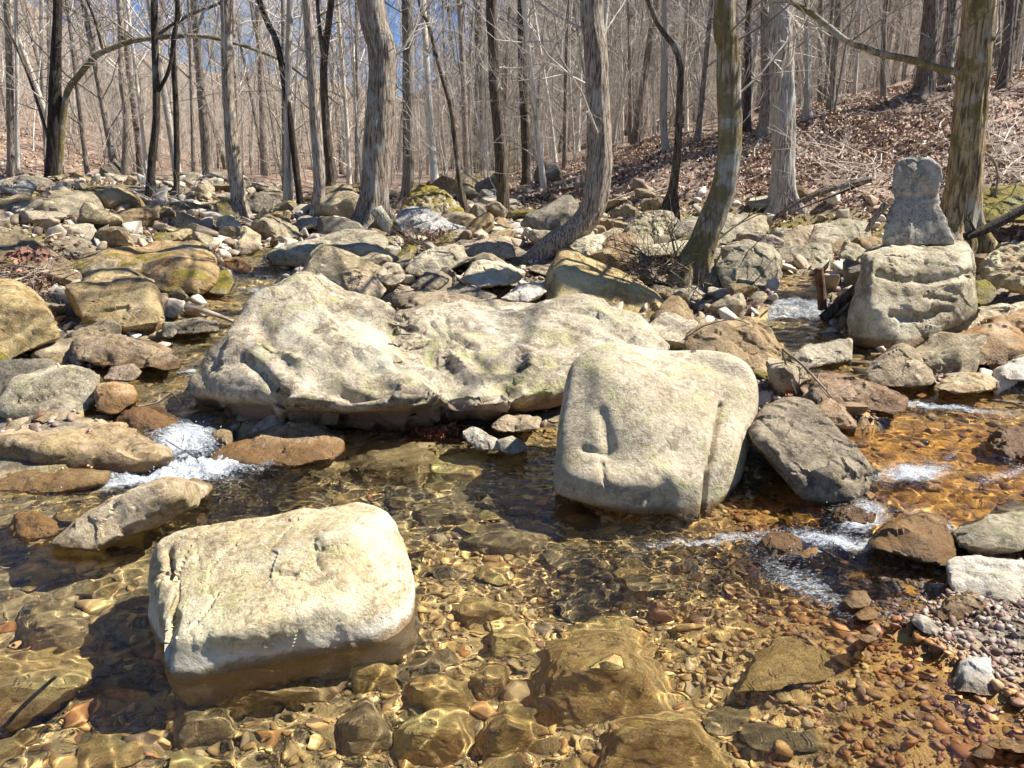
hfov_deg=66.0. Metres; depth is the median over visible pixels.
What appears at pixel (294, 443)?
boulder
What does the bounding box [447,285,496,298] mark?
rock
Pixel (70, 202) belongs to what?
rock
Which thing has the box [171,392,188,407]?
stick
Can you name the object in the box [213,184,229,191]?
rock
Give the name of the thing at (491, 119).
tree
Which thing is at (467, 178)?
rock
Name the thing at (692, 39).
tree
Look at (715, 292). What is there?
rock
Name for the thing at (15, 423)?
rock
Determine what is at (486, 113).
tree
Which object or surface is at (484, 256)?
rock
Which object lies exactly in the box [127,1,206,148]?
tree
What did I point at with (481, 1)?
tree
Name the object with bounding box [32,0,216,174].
tree
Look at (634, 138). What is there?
tree
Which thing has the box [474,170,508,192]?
rock
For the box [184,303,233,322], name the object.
log
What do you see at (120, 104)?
tree
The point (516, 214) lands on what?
rock
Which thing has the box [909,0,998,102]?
tree
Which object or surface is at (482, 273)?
rock
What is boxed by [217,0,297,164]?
tree
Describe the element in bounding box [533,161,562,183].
rock
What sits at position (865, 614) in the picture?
rock
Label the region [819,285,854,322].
log
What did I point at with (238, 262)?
rock
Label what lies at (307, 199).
rock
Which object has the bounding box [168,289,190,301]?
rock
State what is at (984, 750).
rock
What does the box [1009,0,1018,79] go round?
tree
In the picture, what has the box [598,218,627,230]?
rock
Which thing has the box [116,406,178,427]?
rock
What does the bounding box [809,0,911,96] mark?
tree
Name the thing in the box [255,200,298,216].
rock
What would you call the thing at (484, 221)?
rock
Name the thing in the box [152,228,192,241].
rock
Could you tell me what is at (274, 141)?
tree
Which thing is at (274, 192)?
rock
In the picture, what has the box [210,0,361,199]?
tree
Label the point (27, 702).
stick
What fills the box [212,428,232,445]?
rock
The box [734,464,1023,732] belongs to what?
shallow gravel
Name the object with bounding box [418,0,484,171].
tree
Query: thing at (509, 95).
tree
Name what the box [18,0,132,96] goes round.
tree
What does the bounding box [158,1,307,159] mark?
tree
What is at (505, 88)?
tree
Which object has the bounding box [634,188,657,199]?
rock
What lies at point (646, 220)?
rock
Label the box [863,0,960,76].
tree
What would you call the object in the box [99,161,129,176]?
rock
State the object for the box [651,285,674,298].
rock
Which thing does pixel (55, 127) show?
tree
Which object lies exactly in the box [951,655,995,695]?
rock
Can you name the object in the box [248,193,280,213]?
rock
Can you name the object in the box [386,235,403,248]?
rock
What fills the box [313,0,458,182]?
tree
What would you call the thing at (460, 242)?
rock
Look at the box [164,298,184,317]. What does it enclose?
rock
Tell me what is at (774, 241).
rock
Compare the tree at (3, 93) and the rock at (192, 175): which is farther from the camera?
the tree at (3, 93)
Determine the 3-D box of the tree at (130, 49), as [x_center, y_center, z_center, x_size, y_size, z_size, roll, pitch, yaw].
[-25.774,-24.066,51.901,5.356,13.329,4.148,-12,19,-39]
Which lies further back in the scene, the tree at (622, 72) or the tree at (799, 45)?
the tree at (622, 72)
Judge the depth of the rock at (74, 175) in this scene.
15.08 m
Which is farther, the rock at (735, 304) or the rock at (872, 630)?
the rock at (735, 304)
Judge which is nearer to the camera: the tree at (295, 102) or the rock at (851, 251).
the rock at (851, 251)
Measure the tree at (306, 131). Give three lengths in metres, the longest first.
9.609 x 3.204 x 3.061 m
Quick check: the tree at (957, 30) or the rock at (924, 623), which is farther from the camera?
the tree at (957, 30)
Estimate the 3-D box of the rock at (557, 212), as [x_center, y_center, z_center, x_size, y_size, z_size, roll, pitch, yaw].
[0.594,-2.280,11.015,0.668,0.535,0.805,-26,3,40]
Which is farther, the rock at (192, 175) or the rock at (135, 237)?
the rock at (192, 175)
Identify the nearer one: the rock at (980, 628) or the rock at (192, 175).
the rock at (980, 628)
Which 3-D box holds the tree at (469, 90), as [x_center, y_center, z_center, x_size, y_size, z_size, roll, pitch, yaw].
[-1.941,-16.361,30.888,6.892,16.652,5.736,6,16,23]
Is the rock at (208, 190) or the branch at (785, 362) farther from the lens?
the rock at (208, 190)
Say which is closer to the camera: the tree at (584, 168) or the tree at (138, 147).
the tree at (584, 168)
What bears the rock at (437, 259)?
on the ground
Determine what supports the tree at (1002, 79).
on the ground
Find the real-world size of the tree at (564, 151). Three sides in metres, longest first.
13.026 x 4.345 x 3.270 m
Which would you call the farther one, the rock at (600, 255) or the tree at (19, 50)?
the tree at (19, 50)
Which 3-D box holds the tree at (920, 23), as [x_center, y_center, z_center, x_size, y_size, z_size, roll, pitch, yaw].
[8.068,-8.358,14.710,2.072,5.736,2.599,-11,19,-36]
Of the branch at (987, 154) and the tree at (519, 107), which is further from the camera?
the tree at (519, 107)
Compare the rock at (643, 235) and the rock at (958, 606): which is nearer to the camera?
the rock at (958, 606)
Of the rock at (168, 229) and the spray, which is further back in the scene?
the rock at (168, 229)
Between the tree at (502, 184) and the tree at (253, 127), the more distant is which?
the tree at (253, 127)
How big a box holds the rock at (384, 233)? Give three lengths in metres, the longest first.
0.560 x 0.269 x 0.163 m
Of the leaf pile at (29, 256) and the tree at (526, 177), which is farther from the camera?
the tree at (526, 177)
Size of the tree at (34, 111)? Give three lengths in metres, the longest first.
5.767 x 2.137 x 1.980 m
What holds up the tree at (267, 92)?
on the ground
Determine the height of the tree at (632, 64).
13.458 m
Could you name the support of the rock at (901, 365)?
on the ground
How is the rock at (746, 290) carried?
on the ground
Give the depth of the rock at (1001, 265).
7.20 m
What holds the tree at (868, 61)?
on the ground
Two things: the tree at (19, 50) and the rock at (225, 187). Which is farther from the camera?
the tree at (19, 50)
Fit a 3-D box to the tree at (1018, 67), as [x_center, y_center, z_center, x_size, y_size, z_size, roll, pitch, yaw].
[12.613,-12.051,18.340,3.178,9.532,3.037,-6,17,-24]
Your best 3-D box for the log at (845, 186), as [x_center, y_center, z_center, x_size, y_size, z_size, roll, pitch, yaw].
[4.121,-2.457,10.484,1.287,0.591,0.174,0,15,0]
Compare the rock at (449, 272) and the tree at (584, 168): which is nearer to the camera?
the rock at (449, 272)
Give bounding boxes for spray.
[61,421,954,574]
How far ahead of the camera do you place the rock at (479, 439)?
4.48 m
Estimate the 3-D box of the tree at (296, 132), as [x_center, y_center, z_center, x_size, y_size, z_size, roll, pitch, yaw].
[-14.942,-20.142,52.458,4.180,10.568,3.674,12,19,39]
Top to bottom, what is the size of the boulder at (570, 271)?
0.715 m
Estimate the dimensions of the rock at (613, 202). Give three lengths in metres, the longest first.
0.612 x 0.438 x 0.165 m
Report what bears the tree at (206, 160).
on the ground
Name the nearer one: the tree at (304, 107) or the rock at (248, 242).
the rock at (248, 242)
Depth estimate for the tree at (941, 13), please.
18.12 m
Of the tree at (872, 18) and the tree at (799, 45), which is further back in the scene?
the tree at (872, 18)
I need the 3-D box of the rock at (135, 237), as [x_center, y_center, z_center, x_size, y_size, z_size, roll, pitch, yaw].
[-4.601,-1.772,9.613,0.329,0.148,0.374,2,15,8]
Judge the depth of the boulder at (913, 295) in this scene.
6.16 m
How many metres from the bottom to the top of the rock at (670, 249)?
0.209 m
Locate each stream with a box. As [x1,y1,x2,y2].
[83,248,294,462]
[747,275,1023,592]
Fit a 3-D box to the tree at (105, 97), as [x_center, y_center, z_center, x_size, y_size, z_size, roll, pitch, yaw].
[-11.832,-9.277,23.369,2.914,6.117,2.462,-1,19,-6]
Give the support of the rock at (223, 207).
on the ground
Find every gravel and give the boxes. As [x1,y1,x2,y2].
[0,214,1023,690]
[58,321,141,367]
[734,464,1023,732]
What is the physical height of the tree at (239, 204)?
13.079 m
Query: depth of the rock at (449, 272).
8.27 m
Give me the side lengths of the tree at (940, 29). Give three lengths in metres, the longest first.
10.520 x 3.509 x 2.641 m
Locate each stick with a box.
[2,675,56,727]
[138,388,176,406]
[165,435,198,462]
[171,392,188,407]
[819,542,842,559]
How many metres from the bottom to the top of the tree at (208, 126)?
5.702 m
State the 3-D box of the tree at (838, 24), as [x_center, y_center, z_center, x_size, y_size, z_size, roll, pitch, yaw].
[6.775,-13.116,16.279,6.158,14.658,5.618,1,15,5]
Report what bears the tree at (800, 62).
on the ground
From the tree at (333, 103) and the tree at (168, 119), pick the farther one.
the tree at (333, 103)
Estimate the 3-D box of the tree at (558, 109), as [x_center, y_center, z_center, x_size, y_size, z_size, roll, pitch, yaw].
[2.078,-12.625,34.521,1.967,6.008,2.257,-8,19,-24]
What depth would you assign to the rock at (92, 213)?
9.51 m
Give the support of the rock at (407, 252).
on the ground
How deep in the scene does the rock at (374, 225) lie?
10.84 m
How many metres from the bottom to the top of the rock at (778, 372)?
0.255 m
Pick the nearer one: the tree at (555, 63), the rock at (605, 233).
the rock at (605, 233)
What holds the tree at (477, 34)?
on the ground
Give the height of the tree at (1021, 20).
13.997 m
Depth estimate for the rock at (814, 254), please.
8.82 m
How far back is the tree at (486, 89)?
42.94 m
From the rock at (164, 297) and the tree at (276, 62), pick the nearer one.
the rock at (164, 297)
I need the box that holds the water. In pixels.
[0,419,1023,767]
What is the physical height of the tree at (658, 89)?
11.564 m
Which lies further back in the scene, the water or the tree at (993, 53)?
the tree at (993, 53)
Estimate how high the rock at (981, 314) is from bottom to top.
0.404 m
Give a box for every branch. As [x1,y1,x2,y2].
[683,315,749,340]
[781,348,856,400]
[781,351,810,393]
[985,130,1023,194]
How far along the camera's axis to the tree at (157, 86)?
12.17 m
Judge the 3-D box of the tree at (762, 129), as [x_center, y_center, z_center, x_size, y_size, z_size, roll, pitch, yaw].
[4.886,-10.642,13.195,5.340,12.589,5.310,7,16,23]
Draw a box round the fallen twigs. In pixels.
[1,62,1023,279]
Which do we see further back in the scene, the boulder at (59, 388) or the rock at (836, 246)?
the rock at (836, 246)
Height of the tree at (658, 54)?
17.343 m
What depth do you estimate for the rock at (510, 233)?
9.88 m
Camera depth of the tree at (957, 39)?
41.90 m
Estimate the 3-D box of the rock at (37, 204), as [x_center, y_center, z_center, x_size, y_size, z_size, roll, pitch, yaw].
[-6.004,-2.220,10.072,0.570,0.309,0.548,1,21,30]
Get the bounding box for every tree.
[0,0,50,149]
[0,0,63,118]
[0,0,67,177]
[0,0,80,127]
[0,0,82,128]
[0,0,112,174]
[0,0,135,174]
[0,0,231,175]
[0,0,341,177]
[2,0,78,69]
[2,0,186,162]
[4,0,38,116]
[13,0,50,147]
[18,0,116,121]
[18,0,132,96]
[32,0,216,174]
[38,0,115,133]
[39,0,202,172]
[62,0,216,175]
[64,0,150,166]
[64,0,259,190]
[66,0,217,161]
[68,0,180,148]
[70,18,266,172]
[71,0,219,198]
[92,24,161,160]
[102,2,200,154]
[103,0,181,172]
[107,2,150,108]
[111,0,298,147]
[118,0,247,172]
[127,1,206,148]
[130,0,246,168]
[130,31,151,141]
[132,6,187,137]
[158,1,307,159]
[165,1,249,167]
[166,0,391,191]
[175,0,284,219]
[178,65,220,150]
[186,56,215,166]
[195,1,247,126]
[196,0,291,164]
[198,0,347,217]
[206,12,240,130]
[207,0,306,175]
[208,0,325,90]
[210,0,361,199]
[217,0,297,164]
[219,0,319,155]
[220,0,395,201]
[235,0,361,175]
[236,0,299,157]
[239,2,334,180]
[248,0,338,109]
[249,0,321,175]
[249,0,340,172]
[252,0,400,173]
[254,0,445,183]
[255,0,340,204]
[268,1,319,160]
[270,11,305,159]
[276,0,356,185]
[293,3,361,179]
[293,5,353,171]
[299,0,367,169]
[299,0,424,189]
[301,0,387,174]
[301,0,397,151]
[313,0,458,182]
[318,0,424,146]
[339,5,367,165]
[340,0,453,208]
[349,0,447,229]
[349,0,470,212]
[359,0,454,169]
[359,0,471,174]
[360,38,529,206]
[397,0,468,168]
[399,0,526,175]
[399,0,532,172]
[400,2,541,133]
[415,16,449,175]
[417,0,467,180]
[417,0,473,119]
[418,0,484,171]
[420,0,516,174]
[430,0,557,168]
[433,0,524,182]
[434,0,516,170]
[438,0,546,210]
[438,0,605,188]
[445,0,487,168]
[449,0,545,108]
[453,6,500,157]
[456,0,508,168]
[457,0,516,170]
[458,0,630,260]
[461,0,558,185]
[469,0,572,162]
[471,1,554,158]
[488,16,630,182]
[498,1,567,169]
[500,0,640,168]
[501,35,550,169]
[506,0,579,163]
[513,0,581,152]
[513,0,603,151]
[513,8,556,124]
[514,0,583,155]
[518,2,556,125]
[526,0,585,88]
[531,0,580,152]
[533,0,618,161]
[533,27,578,158]
[538,0,572,130]
[541,8,611,112]
[544,0,583,147]
[548,1,625,161]
[551,0,645,65]
[556,0,608,31]
[557,2,683,117]
[558,3,623,106]
[558,45,586,137]
[574,0,713,134]
[575,0,658,151]
[580,0,649,134]
[596,0,845,299]
[607,0,645,122]
[608,0,639,139]
[608,0,651,123]
[608,0,673,142]
[608,0,703,151]
[611,0,711,219]
[621,0,713,130]
[624,0,677,135]
[625,4,699,128]
[630,0,658,144]
[630,0,838,113]
[631,9,669,131]
[634,8,678,135]
[639,0,754,127]
[651,6,679,124]
[652,0,746,134]
[657,0,712,112]
[663,0,770,137]
[668,0,759,143]
[673,0,760,132]
[673,0,798,117]
[688,0,741,115]
[691,0,760,115]
[700,0,769,123]
[700,1,756,79]
[701,6,760,101]
[701,12,753,97]
[714,0,760,93]
[736,0,842,97]
[738,0,893,117]
[740,0,876,110]
[746,0,1002,253]
[751,0,829,217]
[755,62,760,112]
[760,1,853,71]
[792,0,887,105]
[793,0,843,64]
[793,0,871,101]
[794,0,922,113]
[794,2,816,107]
[795,0,812,118]
[796,0,838,103]
[797,0,922,95]
[798,2,809,103]
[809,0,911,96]
[810,0,830,102]
[816,0,896,91]
[828,0,894,93]
[845,0,857,92]
[845,0,892,86]
[846,0,890,98]
[847,0,895,65]
[849,0,899,86]
[849,2,892,89]
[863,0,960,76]
[872,0,923,81]
[878,0,956,51]
[890,1,921,68]
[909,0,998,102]
[910,0,957,57]
[920,0,961,63]
[922,2,957,66]
[937,0,958,85]
[938,0,945,38]
[945,0,1023,74]
[993,0,1001,68]
[994,0,1015,88]
[1003,15,1023,71]
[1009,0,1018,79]
[1013,0,1023,63]
[1018,8,1023,36]
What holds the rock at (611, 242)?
on the ground
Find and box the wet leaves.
[395,375,795,437]
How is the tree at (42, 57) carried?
on the ground
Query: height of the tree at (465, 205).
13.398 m
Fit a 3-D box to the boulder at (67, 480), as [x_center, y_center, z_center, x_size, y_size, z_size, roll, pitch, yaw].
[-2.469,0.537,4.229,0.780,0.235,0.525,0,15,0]
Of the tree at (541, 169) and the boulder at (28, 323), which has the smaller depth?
the boulder at (28, 323)
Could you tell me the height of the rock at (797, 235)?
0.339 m
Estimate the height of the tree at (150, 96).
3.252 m
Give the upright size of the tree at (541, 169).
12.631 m
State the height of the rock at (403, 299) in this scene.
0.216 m
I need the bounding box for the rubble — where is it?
[0,161,1017,450]
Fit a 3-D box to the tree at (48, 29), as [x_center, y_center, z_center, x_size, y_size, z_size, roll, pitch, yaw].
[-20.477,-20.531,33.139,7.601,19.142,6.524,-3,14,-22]
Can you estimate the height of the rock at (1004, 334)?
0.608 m
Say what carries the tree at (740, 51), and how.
on the ground
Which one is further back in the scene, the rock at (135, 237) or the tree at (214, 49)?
the tree at (214, 49)
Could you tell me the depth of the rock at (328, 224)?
10.60 m
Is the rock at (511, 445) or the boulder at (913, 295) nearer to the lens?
the rock at (511, 445)
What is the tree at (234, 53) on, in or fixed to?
on the ground
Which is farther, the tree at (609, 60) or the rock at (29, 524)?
the tree at (609, 60)
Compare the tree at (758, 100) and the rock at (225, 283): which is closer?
the rock at (225, 283)
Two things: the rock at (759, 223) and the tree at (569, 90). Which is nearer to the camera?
the rock at (759, 223)
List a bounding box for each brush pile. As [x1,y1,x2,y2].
[0,219,105,294]
[85,141,210,206]
[377,201,468,253]
[584,205,715,291]
[762,77,951,212]
[914,28,1023,193]
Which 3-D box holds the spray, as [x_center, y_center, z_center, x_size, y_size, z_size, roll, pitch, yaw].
[0.199,0.338,4.314,4.970,0.202,2.530,0,15,0]
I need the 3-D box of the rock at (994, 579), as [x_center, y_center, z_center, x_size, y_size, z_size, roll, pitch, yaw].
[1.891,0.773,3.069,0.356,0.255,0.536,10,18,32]
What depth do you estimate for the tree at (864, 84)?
48.09 m
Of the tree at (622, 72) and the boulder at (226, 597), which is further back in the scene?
the tree at (622, 72)
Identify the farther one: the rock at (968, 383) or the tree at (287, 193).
the tree at (287, 193)
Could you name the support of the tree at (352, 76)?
on the ground
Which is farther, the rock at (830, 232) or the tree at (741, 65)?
the tree at (741, 65)
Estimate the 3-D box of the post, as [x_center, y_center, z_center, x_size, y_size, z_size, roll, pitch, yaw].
[2.707,-0.834,6.921,0.154,0.382,0.094,0,15,0]
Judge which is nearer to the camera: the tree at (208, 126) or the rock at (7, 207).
the rock at (7, 207)
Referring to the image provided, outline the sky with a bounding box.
[28,0,516,97]
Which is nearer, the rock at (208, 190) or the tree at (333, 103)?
the rock at (208, 190)
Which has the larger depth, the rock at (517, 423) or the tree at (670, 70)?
the tree at (670, 70)
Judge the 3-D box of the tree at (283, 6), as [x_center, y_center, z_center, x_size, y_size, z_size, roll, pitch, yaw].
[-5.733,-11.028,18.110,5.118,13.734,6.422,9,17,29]
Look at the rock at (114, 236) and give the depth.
9.02 m
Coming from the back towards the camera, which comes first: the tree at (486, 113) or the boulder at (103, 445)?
the tree at (486, 113)
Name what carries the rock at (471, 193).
on the ground
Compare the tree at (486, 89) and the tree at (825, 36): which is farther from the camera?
the tree at (486, 89)
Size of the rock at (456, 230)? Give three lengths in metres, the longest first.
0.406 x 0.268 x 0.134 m
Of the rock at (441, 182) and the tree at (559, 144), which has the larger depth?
the tree at (559, 144)
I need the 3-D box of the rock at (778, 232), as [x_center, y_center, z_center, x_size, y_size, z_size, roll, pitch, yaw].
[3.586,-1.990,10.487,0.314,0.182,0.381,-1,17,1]
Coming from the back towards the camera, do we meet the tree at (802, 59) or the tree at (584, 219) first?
the tree at (802, 59)
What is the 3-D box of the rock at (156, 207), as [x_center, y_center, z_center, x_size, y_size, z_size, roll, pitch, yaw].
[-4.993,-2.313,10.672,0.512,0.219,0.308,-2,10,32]
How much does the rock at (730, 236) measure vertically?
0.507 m
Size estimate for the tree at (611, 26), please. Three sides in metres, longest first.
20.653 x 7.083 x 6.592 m
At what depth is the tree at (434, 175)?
16.67 m
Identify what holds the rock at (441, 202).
on the ground
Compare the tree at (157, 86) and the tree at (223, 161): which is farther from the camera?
the tree at (223, 161)
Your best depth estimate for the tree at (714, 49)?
26.33 m
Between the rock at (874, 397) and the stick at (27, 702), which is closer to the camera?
the stick at (27, 702)
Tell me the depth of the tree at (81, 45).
45.48 m
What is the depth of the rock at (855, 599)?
2.89 m
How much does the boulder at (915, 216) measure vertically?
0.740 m
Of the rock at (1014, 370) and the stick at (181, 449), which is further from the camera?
the rock at (1014, 370)
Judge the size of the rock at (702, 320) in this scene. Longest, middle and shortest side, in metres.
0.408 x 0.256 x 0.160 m
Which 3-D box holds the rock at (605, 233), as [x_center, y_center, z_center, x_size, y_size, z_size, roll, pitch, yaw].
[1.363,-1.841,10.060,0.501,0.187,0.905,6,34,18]
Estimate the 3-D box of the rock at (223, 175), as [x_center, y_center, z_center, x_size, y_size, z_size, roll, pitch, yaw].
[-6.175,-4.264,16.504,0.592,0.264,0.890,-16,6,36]
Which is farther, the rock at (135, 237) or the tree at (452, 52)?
the tree at (452, 52)
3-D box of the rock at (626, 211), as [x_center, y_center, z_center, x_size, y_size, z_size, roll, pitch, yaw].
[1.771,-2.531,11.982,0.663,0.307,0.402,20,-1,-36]
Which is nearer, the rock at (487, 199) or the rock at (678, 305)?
the rock at (678, 305)
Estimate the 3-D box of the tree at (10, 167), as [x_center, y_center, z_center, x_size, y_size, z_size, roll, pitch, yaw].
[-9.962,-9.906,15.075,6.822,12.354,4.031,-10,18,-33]
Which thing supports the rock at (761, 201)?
on the ground
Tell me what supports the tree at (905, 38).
on the ground
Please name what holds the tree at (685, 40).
on the ground
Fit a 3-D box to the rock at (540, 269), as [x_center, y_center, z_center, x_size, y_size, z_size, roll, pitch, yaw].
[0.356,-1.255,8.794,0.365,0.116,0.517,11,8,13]
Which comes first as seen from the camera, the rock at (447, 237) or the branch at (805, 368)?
the branch at (805, 368)
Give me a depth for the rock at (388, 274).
7.90 m
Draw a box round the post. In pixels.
[814,267,826,310]
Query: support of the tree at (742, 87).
on the ground
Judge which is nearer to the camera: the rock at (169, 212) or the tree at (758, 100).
the rock at (169, 212)
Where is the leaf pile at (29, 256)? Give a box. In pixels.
[0,227,675,295]
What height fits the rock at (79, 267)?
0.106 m
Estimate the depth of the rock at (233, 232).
10.51 m
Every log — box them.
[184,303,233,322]
[771,177,871,221]
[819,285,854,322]
[961,204,1023,240]
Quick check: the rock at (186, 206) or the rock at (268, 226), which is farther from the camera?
the rock at (186, 206)
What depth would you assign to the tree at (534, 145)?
22.46 m
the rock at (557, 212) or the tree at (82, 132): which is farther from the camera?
the tree at (82, 132)
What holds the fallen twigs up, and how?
on the ground
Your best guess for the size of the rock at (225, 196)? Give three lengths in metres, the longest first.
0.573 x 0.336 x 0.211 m
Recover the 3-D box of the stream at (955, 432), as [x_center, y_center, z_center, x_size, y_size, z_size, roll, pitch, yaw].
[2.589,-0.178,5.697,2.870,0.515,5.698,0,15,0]
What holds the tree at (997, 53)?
on the ground
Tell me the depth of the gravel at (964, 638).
2.75 m
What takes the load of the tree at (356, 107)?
on the ground
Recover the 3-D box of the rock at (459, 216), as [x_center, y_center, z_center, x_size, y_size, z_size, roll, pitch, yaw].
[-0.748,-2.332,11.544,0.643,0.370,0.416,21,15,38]
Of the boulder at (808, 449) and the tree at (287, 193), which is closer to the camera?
the boulder at (808, 449)
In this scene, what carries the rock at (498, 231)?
on the ground
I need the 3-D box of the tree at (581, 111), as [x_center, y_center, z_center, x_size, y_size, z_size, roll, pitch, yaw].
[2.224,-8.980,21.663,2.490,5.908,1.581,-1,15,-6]
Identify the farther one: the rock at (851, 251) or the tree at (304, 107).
the tree at (304, 107)
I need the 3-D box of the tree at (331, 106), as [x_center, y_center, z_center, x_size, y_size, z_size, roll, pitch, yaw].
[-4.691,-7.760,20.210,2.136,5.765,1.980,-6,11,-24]
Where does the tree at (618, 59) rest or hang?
on the ground
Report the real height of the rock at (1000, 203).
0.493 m
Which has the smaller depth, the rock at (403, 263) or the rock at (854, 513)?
the rock at (854, 513)
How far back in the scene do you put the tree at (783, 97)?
11.25 m
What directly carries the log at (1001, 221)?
on the rock at (1001, 265)
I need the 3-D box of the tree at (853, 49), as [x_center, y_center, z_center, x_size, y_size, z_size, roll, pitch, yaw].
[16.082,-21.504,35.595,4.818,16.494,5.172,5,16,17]
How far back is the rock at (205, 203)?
12.82 m
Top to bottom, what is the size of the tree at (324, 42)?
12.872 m
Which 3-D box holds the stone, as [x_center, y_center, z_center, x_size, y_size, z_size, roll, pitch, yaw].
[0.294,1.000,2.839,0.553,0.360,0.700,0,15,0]
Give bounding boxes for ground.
[0,0,1023,714]
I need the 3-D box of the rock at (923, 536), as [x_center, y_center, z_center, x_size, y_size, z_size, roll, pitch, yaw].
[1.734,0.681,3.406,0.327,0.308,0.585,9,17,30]
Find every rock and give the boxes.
[0,174,28,186]
[0,192,33,207]
[0,202,19,211]
[0,217,10,228]
[0,352,29,359]
[0,359,57,395]
[2,258,13,269]
[5,259,76,283]
[5,417,28,427]
[9,510,58,539]
[11,202,30,213]
[15,175,56,186]
[20,198,53,214]
[21,210,68,225]
[30,335,90,358]
[32,410,58,422]
[45,353,68,364]
[47,174,69,181]
[48,190,103,218]
[62,223,95,236]
[64,318,121,337]
[66,172,90,180]
[69,334,180,370]
[70,258,95,269]
[77,202,122,226]
[79,259,121,276]
[93,381,137,414]
[94,187,144,210]
[95,226,134,247]
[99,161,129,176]
[103,363,141,381]
[110,174,136,182]
[115,208,157,226]
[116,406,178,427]
[130,234,150,244]
[138,204,160,219]
[142,200,157,205]
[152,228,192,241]
[159,206,175,219]
[161,293,167,305]
[162,227,191,239]
[162,322,176,337]
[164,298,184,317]
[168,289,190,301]
[169,202,210,211]
[174,212,207,230]
[174,317,218,335]
[185,172,202,180]
[192,231,214,243]
[193,182,214,199]
[200,202,214,206]
[201,172,227,180]
[208,270,234,295]
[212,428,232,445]
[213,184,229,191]
[213,200,237,220]
[215,215,242,229]
[216,192,229,202]
[219,226,250,239]
[219,257,248,267]
[230,423,239,429]
[233,227,261,254]
[246,181,279,191]
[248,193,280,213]
[250,214,301,240]
[250,415,285,433]
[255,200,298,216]
[255,211,290,219]
[258,186,282,201]
[292,215,317,230]
[302,244,393,295]
[303,197,311,201]
[309,183,358,218]
[317,216,363,234]
[339,267,385,298]
[347,183,359,194]
[360,250,398,265]
[366,228,391,236]
[370,206,395,233]
[372,218,396,228]
[373,262,405,286]
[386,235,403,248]
[390,289,482,308]
[394,259,410,269]
[395,206,466,234]
[396,245,416,261]
[400,184,464,215]
[404,243,469,276]
[411,271,448,290]
[421,232,456,251]
[432,176,457,194]
[440,267,456,285]
[442,211,476,223]
[444,228,464,234]
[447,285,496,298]
[455,172,480,186]
[456,185,480,201]
[456,240,477,244]
[459,218,474,225]
[460,252,505,270]
[462,235,515,259]
[462,259,525,287]
[462,427,500,450]
[464,212,494,236]
[469,202,486,216]
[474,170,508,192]
[479,195,519,203]
[485,201,508,217]
[487,230,516,237]
[491,224,511,229]
[491,229,514,233]
[491,414,541,432]
[495,217,510,227]
[496,436,527,455]
[501,282,546,302]
[506,209,535,219]
[520,194,578,230]
[525,229,549,243]
[525,265,548,275]
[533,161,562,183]
[569,234,606,256]
[590,246,638,271]
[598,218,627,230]
[602,228,626,236]
[602,231,635,251]
[605,198,628,210]
[609,204,641,219]
[614,217,625,221]
[625,210,676,236]
[631,232,653,256]
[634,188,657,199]
[636,240,687,256]
[638,268,661,285]
[639,197,662,211]
[649,295,693,323]
[650,312,699,350]
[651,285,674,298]
[667,212,752,244]
[671,285,706,301]
[673,291,693,309]
[694,316,705,323]
[707,287,727,297]
[709,293,745,315]
[714,248,720,264]
[716,239,782,287]
[727,283,760,297]
[735,212,768,233]
[735,232,784,248]
[749,195,768,209]
[752,369,769,381]
[761,531,802,556]
[766,357,810,395]
[769,227,791,236]
[776,243,833,270]
[780,225,815,246]
[788,338,852,367]
[796,185,810,197]
[798,372,908,413]
[798,547,818,557]
[804,387,823,404]
[808,218,871,243]
[817,398,856,428]
[831,238,850,255]
[832,502,875,523]
[838,241,864,260]
[840,402,868,415]
[842,590,871,609]
[843,259,859,285]
[851,236,881,249]
[852,634,879,643]
[854,607,878,621]
[864,626,880,635]
[866,343,936,387]
[868,511,956,566]
[911,613,939,635]
[914,331,986,372]
[922,348,962,375]
[935,590,991,621]
[937,372,998,395]
[944,301,1023,332]
[946,555,1023,602]
[951,511,1023,555]
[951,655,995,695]
[958,308,1023,368]
[970,742,994,758]
[974,254,986,275]
[975,279,996,305]
[978,241,1023,294]
[978,626,990,632]
[983,182,1023,223]
[987,425,1023,458]
[987,739,1023,752]
[999,354,1023,382]
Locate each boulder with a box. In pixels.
[0,228,83,278]
[0,278,60,358]
[0,365,99,419]
[0,419,173,474]
[0,468,110,492]
[50,476,212,551]
[64,266,164,334]
[79,240,219,295]
[147,502,415,678]
[187,271,669,432]
[208,420,345,465]
[266,228,388,266]
[545,248,664,317]
[554,343,758,513]
[683,316,785,378]
[748,397,874,502]
[847,240,977,349]
[882,157,954,245]
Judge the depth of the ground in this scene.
13.20 m
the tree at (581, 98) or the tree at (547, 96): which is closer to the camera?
the tree at (547, 96)

